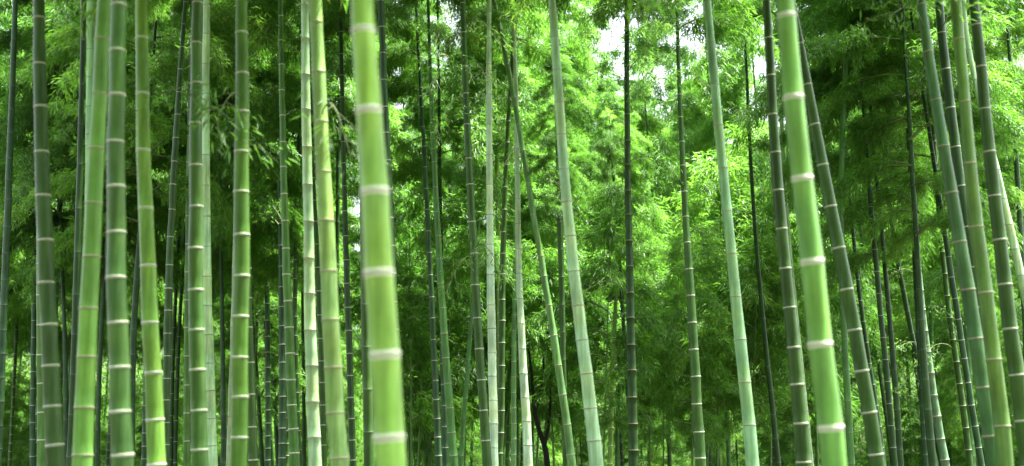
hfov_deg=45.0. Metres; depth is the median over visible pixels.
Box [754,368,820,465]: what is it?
young bamboo
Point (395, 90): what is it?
bamboo
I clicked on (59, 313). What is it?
bamboo
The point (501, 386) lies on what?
bamboo
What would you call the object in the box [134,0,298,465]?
bamboo
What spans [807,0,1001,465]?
bamboo
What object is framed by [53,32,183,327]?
bamboo
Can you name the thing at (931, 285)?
bamboo
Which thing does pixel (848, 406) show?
bamboo
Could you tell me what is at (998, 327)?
young bamboo
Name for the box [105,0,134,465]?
bamboo
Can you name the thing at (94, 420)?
young bamboo
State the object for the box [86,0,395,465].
bamboo
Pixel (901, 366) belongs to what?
bamboo
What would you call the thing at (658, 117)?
bamboo
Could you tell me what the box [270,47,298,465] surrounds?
bamboo
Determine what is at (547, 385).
young bamboo
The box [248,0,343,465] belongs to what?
bamboo
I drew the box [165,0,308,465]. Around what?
bamboo
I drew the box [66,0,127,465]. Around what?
bamboo
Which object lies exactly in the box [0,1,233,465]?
bamboo
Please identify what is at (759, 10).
bamboo
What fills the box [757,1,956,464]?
bamboo
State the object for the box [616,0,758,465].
bamboo
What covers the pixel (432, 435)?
young bamboo
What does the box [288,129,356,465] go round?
bamboo
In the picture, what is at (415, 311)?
young bamboo
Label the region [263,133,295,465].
bamboo
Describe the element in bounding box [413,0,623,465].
bamboo
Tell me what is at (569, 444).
bamboo
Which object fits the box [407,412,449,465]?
young bamboo
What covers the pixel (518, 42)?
bamboo
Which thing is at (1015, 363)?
bamboo
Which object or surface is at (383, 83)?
bamboo
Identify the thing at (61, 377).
bamboo
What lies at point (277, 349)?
bamboo
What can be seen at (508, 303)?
young bamboo
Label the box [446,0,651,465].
bamboo
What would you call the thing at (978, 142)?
bamboo
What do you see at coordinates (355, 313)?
bamboo
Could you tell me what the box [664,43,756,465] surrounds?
bamboo
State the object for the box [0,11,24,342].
bamboo
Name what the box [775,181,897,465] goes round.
young bamboo
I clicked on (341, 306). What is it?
bamboo
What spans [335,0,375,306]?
bamboo
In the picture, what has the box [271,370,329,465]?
young bamboo
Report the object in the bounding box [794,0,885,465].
bamboo
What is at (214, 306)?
bamboo
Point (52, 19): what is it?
bamboo
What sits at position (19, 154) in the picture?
bamboo
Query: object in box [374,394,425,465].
young bamboo
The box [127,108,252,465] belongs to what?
bamboo
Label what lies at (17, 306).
bamboo
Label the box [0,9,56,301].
bamboo
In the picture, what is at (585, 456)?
young bamboo
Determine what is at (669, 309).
young bamboo
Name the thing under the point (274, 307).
young bamboo
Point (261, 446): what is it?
bamboo
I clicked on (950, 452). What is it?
bamboo
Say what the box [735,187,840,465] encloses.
young bamboo
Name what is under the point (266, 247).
bamboo
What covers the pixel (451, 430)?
bamboo
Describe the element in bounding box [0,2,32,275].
bamboo
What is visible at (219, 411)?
young bamboo
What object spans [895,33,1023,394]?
bamboo
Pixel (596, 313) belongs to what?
young bamboo
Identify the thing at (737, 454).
bamboo
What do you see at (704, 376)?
young bamboo
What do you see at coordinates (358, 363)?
young bamboo
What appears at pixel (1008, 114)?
bamboo
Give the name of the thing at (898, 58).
bamboo
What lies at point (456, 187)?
bamboo
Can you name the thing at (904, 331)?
bamboo
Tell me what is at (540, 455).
young bamboo
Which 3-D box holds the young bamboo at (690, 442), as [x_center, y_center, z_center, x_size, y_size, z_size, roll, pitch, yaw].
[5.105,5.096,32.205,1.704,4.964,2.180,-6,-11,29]
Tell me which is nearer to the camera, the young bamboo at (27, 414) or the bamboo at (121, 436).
the bamboo at (121, 436)
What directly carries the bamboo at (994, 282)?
on the ground
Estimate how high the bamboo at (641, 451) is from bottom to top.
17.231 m
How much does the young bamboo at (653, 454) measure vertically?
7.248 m
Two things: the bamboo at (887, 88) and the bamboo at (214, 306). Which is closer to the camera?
the bamboo at (887, 88)
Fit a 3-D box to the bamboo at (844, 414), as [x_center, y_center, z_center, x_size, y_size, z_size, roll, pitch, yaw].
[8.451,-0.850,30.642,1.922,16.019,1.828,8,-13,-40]
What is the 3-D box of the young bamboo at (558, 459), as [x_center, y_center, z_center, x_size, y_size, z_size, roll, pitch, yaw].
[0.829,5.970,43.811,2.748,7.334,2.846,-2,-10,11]
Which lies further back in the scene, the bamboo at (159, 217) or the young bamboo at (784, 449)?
the young bamboo at (784, 449)
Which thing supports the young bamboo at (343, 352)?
on the ground
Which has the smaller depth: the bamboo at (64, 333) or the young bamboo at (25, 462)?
the bamboo at (64, 333)
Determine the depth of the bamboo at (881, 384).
29.84 m
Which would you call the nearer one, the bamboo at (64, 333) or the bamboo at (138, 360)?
the bamboo at (64, 333)
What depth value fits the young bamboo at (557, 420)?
38.65 m
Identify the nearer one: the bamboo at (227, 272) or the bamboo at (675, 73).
the bamboo at (227, 272)
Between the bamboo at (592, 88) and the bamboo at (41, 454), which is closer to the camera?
the bamboo at (41, 454)
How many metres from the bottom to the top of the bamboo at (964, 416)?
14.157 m
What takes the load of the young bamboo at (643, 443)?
on the ground
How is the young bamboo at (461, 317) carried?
on the ground
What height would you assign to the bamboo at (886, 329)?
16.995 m
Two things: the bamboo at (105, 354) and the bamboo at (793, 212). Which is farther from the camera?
the bamboo at (105, 354)
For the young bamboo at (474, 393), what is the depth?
26.57 m
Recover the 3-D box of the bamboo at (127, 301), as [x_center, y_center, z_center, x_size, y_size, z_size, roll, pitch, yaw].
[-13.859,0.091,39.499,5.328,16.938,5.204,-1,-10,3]
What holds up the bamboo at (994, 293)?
on the ground
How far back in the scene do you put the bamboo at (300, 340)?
50.87 m
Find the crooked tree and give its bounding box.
[495,239,591,465]
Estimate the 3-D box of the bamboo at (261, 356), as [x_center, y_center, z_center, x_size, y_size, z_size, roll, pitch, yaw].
[-7.926,1.219,37.353,5.211,13.971,5.766,-5,-11,27]
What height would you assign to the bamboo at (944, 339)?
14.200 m
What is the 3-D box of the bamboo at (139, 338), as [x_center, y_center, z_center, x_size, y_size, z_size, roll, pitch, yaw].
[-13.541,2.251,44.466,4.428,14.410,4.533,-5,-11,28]
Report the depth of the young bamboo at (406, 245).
25.10 m
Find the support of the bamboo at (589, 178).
on the ground
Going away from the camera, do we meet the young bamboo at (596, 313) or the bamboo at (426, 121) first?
the young bamboo at (596, 313)
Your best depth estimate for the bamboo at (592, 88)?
27.96 m
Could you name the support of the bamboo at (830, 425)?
on the ground
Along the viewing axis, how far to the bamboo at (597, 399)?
43.13 m
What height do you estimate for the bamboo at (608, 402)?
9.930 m
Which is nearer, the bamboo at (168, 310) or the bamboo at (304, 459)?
the bamboo at (168, 310)
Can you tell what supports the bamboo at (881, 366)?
on the ground
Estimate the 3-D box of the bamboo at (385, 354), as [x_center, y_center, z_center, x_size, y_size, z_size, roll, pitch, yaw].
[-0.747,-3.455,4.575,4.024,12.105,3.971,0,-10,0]
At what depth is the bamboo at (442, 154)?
42.94 m
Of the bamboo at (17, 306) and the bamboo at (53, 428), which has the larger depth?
the bamboo at (17, 306)
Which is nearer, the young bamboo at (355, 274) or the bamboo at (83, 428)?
the bamboo at (83, 428)
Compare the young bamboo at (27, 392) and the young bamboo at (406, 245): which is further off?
the young bamboo at (27, 392)
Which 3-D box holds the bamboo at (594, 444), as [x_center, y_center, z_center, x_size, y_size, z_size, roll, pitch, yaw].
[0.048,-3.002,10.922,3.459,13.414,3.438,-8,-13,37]
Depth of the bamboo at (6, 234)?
16.00 m
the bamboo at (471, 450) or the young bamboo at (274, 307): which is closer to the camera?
the young bamboo at (274, 307)
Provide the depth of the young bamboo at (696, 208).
23.96 m
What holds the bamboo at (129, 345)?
on the ground
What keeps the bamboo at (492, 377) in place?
on the ground
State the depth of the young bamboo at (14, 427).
47.73 m
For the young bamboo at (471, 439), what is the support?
on the ground
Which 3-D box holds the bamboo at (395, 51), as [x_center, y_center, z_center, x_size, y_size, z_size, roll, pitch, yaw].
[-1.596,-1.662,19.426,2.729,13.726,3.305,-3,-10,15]
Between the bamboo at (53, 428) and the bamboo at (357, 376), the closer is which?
the bamboo at (53, 428)
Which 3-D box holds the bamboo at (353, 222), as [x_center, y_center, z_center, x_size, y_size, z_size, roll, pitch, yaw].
[-4.381,0.310,26.087,4.196,12.153,3.523,-3,-10,15]
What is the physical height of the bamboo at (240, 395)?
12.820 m
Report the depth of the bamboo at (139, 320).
37.55 m
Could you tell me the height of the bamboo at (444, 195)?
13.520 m
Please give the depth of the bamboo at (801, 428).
10.05 m
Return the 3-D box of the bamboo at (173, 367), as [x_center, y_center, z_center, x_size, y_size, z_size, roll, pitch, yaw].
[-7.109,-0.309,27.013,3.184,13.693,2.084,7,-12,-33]
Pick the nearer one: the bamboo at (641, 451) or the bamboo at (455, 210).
the bamboo at (455, 210)
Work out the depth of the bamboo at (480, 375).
14.42 m
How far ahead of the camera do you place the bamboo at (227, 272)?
24.67 m
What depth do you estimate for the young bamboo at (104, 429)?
42.53 m
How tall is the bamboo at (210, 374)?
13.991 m
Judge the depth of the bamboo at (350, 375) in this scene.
18.07 m
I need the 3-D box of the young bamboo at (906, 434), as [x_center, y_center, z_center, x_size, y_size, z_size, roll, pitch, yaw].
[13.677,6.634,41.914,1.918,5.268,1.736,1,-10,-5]
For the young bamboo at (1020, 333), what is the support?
on the ground
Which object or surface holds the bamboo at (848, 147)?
on the ground
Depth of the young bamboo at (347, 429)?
47.45 m
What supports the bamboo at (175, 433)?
on the ground
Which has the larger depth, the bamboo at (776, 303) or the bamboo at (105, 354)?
the bamboo at (105, 354)
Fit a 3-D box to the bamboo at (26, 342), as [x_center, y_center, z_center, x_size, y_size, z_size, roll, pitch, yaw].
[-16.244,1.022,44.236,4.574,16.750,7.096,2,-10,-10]
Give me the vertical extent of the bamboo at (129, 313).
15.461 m
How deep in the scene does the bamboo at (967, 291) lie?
8.65 m
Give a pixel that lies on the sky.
(760, 63)
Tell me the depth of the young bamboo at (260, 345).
40.03 m
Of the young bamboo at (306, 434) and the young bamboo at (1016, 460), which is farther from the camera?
the young bamboo at (306, 434)
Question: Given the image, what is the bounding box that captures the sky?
[106,1,1023,359]
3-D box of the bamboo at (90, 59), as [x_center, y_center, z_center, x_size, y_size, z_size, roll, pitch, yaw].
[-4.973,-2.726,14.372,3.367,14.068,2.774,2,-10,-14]
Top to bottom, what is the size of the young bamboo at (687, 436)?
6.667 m
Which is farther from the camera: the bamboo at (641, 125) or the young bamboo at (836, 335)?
the bamboo at (641, 125)
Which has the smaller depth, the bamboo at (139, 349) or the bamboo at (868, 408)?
the bamboo at (868, 408)
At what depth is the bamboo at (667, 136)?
38.65 m
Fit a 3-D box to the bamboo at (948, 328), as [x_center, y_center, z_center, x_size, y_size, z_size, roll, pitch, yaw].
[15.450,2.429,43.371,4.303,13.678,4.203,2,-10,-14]
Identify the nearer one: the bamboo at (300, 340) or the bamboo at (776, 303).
the bamboo at (776, 303)
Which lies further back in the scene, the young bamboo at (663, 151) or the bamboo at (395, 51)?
the young bamboo at (663, 151)
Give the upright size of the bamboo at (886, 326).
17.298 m
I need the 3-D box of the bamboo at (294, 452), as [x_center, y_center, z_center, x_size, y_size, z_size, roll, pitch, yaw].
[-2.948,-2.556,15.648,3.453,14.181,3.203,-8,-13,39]
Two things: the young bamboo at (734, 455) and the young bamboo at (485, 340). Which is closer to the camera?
the young bamboo at (485, 340)
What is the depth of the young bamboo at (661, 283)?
24.84 m
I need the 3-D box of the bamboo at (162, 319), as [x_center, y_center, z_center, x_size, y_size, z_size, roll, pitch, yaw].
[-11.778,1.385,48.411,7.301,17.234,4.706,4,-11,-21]
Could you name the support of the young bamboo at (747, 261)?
on the ground
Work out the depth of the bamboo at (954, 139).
12.00 m
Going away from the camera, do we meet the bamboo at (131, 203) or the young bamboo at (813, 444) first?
the bamboo at (131, 203)
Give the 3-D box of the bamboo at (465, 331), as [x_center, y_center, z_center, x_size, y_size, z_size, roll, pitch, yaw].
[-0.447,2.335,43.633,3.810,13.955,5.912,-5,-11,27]
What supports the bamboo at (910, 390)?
on the ground
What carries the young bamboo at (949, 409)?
on the ground
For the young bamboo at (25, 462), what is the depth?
41.02 m
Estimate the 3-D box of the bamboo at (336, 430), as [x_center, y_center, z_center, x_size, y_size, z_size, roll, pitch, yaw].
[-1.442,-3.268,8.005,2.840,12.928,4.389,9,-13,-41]
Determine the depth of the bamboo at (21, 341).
49.13 m
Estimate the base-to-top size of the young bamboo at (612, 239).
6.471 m
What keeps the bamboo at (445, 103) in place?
on the ground
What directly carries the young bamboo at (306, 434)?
on the ground
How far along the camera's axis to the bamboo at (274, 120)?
19.91 m
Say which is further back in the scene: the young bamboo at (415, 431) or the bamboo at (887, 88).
the young bamboo at (415, 431)
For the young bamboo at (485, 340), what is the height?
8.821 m
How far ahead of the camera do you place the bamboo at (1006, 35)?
18.49 m
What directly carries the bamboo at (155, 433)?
on the ground
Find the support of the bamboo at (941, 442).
on the ground
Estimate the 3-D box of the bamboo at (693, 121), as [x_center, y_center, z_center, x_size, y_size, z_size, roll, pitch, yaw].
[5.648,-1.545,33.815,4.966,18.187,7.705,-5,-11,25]
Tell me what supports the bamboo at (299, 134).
on the ground
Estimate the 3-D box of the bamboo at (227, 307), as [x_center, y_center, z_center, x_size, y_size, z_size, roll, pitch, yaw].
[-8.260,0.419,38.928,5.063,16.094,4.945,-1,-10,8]
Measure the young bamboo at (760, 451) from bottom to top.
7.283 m
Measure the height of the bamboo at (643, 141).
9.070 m
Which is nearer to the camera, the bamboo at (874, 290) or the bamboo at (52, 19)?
the bamboo at (52, 19)
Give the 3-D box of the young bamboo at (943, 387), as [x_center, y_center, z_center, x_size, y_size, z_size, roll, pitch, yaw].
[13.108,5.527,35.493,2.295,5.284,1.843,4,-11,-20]
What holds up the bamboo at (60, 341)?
on the ground
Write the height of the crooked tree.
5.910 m
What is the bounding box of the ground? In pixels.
[3,357,977,465]
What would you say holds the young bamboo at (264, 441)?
on the ground
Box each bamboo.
[0,0,71,465]
[0,0,131,465]
[0,0,136,463]
[0,0,224,465]
[0,0,302,465]
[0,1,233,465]
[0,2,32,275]
[0,7,32,465]
[0,7,176,332]
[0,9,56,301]
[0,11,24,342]
[0,53,31,351]
[0,66,129,413]
[0,71,140,344]
[1,0,185,465]
[1,357,26,465]
[1,370,29,465]
[5,360,62,453]
[6,270,70,362]
[6,278,68,356]
[6,285,36,460]
[9,22,179,337]
[14,261,107,400]
[18,257,133,359]
[18,437,29,465]
[23,392,62,465]
[25,155,141,333]
[32,0,154,465]
[33,11,184,465]
[36,223,46,465]
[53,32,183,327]
[61,383,105,462]
[61,389,108,465]
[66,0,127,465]
[67,253,184,344]
[71,0,347,465]
[73,0,166,465]
[84,0,95,198]
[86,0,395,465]
[97,80,183,352]
[97,306,142,366]
[100,375,142,465]
[103,352,108,423]
[103,388,142,464]
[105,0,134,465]
[109,214,184,465]
[125,0,300,465]
[125,5,356,465]
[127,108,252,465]
[130,264,300,369]
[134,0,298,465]
[135,357,183,465]
[136,291,184,398]
[147,0,187,465]
[151,12,355,446]
[151,19,216,465]
[156,30,231,465]
[157,133,343,377]
[162,16,221,465]
[162,320,229,456]
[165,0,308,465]
[168,171,300,465]
[169,0,427,465]
[175,0,411,465]
[183,0,235,465]
[183,0,264,465]
[202,0,217,465]
[210,26,412,402]
[211,7,354,465]
[213,244,300,349]
[213,252,305,430]
[214,291,300,383]
[215,338,272,465]
[216,394,274,462]
[226,309,300,431]
[234,0,336,465]
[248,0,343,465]
[248,399,275,465]
[258,309,355,386]
[260,150,361,415]
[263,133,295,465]
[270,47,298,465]
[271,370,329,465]
[275,0,391,465]
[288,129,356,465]
[291,0,389,465]
[299,3,463,428]
[300,337,359,450]
[300,390,308,465]
[301,0,321,465]
[315,95,462,444]
[322,0,486,465]
[326,391,357,462]
[328,0,553,465]
[332,2,591,465]
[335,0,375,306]
[339,162,468,426]
[339,196,360,369]
[339,256,362,459]
[350,183,470,465]
[351,0,668,465]
[353,202,446,465]
[354,102,476,435]
[357,2,450,465]
[358,193,486,465]
[359,0,420,465]
[360,346,454,465]
[374,0,468,465]
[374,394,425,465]
[378,0,399,333]
[379,0,479,465]
[393,46,485,465]
[399,225,496,437]
[403,358,473,465]
[405,3,578,455]
[407,0,530,465]
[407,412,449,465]
[408,0,562,465]
[412,47,525,333]
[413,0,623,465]
[413,257,518,465]
[433,412,480,465]
[436,0,592,465]
[436,1,642,308]
[439,0,593,465]
[441,0,592,403]
[444,80,588,465]
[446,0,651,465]
[448,145,474,465]
[450,303,488,443]
[459,144,610,465]
[459,181,597,465]
[461,191,528,390]
[468,342,551,465]
[472,40,567,465]
[472,141,612,465]
[486,0,516,465]
[499,0,603,465]
[499,0,620,382]
[505,247,609,465]
[510,351,562,465]
[518,53,606,465]
[525,181,670,465]
[538,339,614,465]
[540,96,690,465]
[548,393,588,465]
[552,365,602,465]
[556,126,696,408]
[558,0,687,465]
[569,2,748,465]
[575,248,675,465]
[577,114,684,465]
[578,76,650,422]
[579,112,672,465]
[579,258,677,452]
[593,195,707,465]
[596,0,780,465]
[596,76,680,465]
[596,387,659,456]
[605,364,671,465]
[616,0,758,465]
[621,50,676,465]
[625,297,693,465]
[633,0,794,465]
[636,221,753,465]
[638,149,800,465]
[640,408,693,465]
[646,63,702,220]
[650,0,849,465]
[651,124,733,465]
[655,151,778,465]
[657,218,760,465]
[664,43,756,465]
[664,121,811,421]
[679,413,742,465]
[680,212,809,446]
[680,343,742,459]
[684,133,757,465]
[702,0,827,465]
[705,408,763,465]
[713,0,780,465]
[725,141,896,465]
[728,0,1023,465]
[730,0,1023,465]
[734,367,790,465]
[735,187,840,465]
[750,106,874,465]
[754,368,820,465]
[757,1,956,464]
[762,0,810,465]
[762,0,990,465]
[764,371,820,465]
[774,0,973,465]
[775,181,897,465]
[776,0,956,465]
[779,56,887,403]
[782,0,935,465]
[784,0,1023,465]
[789,1,1023,465]
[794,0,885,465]
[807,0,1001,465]
[809,35,911,386]
[810,276,906,428]
[819,114,939,374]
[823,15,891,465]
[824,209,961,406]
[831,102,995,334]
[831,113,926,465]
[833,1,1023,465]
[838,6,896,465]
[839,139,845,449]
[840,0,996,465]
[841,0,1023,465]
[854,355,911,379]
[874,348,901,377]
[882,339,915,462]
[888,203,997,465]
[888,242,1014,408]
[893,359,938,465]
[894,79,1017,392]
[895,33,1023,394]
[904,0,1023,357]
[905,356,914,453]
[905,380,962,465]
[908,29,1023,357]
[927,233,1018,335]
[935,0,1023,333]
[935,345,984,465]
[935,361,985,465]
[936,338,1004,448]
[951,0,1013,465]
[962,0,1023,306]
[963,324,1017,448]
[969,0,1023,465]
[978,299,1023,459]
[988,227,1023,349]
[999,275,1022,443]
[1011,427,1019,465]
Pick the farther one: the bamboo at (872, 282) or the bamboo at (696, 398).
the bamboo at (872, 282)
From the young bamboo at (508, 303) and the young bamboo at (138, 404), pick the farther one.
the young bamboo at (138, 404)
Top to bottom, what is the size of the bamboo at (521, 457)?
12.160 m
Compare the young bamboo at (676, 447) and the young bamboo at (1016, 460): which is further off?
the young bamboo at (676, 447)
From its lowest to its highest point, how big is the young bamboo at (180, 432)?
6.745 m
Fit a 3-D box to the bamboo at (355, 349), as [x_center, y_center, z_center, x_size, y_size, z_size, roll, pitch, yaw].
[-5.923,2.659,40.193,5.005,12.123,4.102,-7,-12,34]
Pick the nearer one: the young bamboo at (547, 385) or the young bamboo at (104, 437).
the young bamboo at (547, 385)
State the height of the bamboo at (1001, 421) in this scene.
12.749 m
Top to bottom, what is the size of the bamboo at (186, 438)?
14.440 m
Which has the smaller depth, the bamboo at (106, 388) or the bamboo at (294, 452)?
the bamboo at (294, 452)
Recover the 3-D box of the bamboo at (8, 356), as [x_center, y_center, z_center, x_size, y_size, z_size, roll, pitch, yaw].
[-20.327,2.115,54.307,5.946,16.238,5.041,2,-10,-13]
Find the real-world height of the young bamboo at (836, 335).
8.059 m
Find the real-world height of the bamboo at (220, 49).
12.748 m
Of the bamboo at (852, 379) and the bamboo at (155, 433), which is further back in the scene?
the bamboo at (852, 379)
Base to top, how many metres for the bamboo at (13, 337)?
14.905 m
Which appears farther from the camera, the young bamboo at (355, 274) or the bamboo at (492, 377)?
the young bamboo at (355, 274)
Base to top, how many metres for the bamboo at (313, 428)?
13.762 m
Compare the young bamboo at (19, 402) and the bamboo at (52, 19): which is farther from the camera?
the young bamboo at (19, 402)
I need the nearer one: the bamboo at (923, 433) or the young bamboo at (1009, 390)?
the bamboo at (923, 433)
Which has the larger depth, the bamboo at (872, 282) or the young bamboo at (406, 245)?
the bamboo at (872, 282)
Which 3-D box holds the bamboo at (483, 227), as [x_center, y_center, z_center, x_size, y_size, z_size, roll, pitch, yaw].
[-0.575,0.560,30.240,4.533,13.134,3.001,-5,-11,25]
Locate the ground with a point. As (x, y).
(549, 438)
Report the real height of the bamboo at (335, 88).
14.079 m
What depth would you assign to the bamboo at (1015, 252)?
14.91 m
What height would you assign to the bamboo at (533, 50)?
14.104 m
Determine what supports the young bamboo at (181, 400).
on the ground
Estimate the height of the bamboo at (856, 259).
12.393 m
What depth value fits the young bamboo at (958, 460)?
45.20 m
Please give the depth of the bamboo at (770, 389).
21.87 m
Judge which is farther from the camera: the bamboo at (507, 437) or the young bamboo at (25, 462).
the young bamboo at (25, 462)
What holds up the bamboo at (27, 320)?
on the ground
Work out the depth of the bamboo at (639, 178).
22.96 m
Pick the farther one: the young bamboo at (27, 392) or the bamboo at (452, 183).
the young bamboo at (27, 392)
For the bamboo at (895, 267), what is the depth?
36.98 m
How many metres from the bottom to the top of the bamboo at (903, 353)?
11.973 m
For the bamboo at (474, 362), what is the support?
on the ground
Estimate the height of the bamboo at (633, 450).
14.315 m
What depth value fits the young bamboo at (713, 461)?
40.45 m
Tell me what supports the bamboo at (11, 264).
on the ground
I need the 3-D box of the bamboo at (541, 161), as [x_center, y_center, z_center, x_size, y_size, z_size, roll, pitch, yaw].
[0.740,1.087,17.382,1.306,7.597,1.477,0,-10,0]
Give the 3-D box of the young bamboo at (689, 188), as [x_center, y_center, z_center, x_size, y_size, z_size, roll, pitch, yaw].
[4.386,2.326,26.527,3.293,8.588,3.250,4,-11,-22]
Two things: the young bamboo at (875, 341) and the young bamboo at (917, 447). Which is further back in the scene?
the young bamboo at (917, 447)
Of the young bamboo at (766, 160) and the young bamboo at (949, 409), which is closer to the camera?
the young bamboo at (766, 160)
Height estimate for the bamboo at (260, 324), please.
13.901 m
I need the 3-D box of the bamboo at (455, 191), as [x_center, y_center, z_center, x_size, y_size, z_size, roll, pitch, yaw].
[-2.615,1.746,33.696,5.092,11.664,4.420,-6,-12,31]
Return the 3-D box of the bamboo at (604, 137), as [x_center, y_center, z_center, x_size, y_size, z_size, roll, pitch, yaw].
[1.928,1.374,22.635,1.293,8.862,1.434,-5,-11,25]
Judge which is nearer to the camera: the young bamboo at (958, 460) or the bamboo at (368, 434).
the bamboo at (368, 434)
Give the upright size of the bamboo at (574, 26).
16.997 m
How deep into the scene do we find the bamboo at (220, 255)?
22.48 m
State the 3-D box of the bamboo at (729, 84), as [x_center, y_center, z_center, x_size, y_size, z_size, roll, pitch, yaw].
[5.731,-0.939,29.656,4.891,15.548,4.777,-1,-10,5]

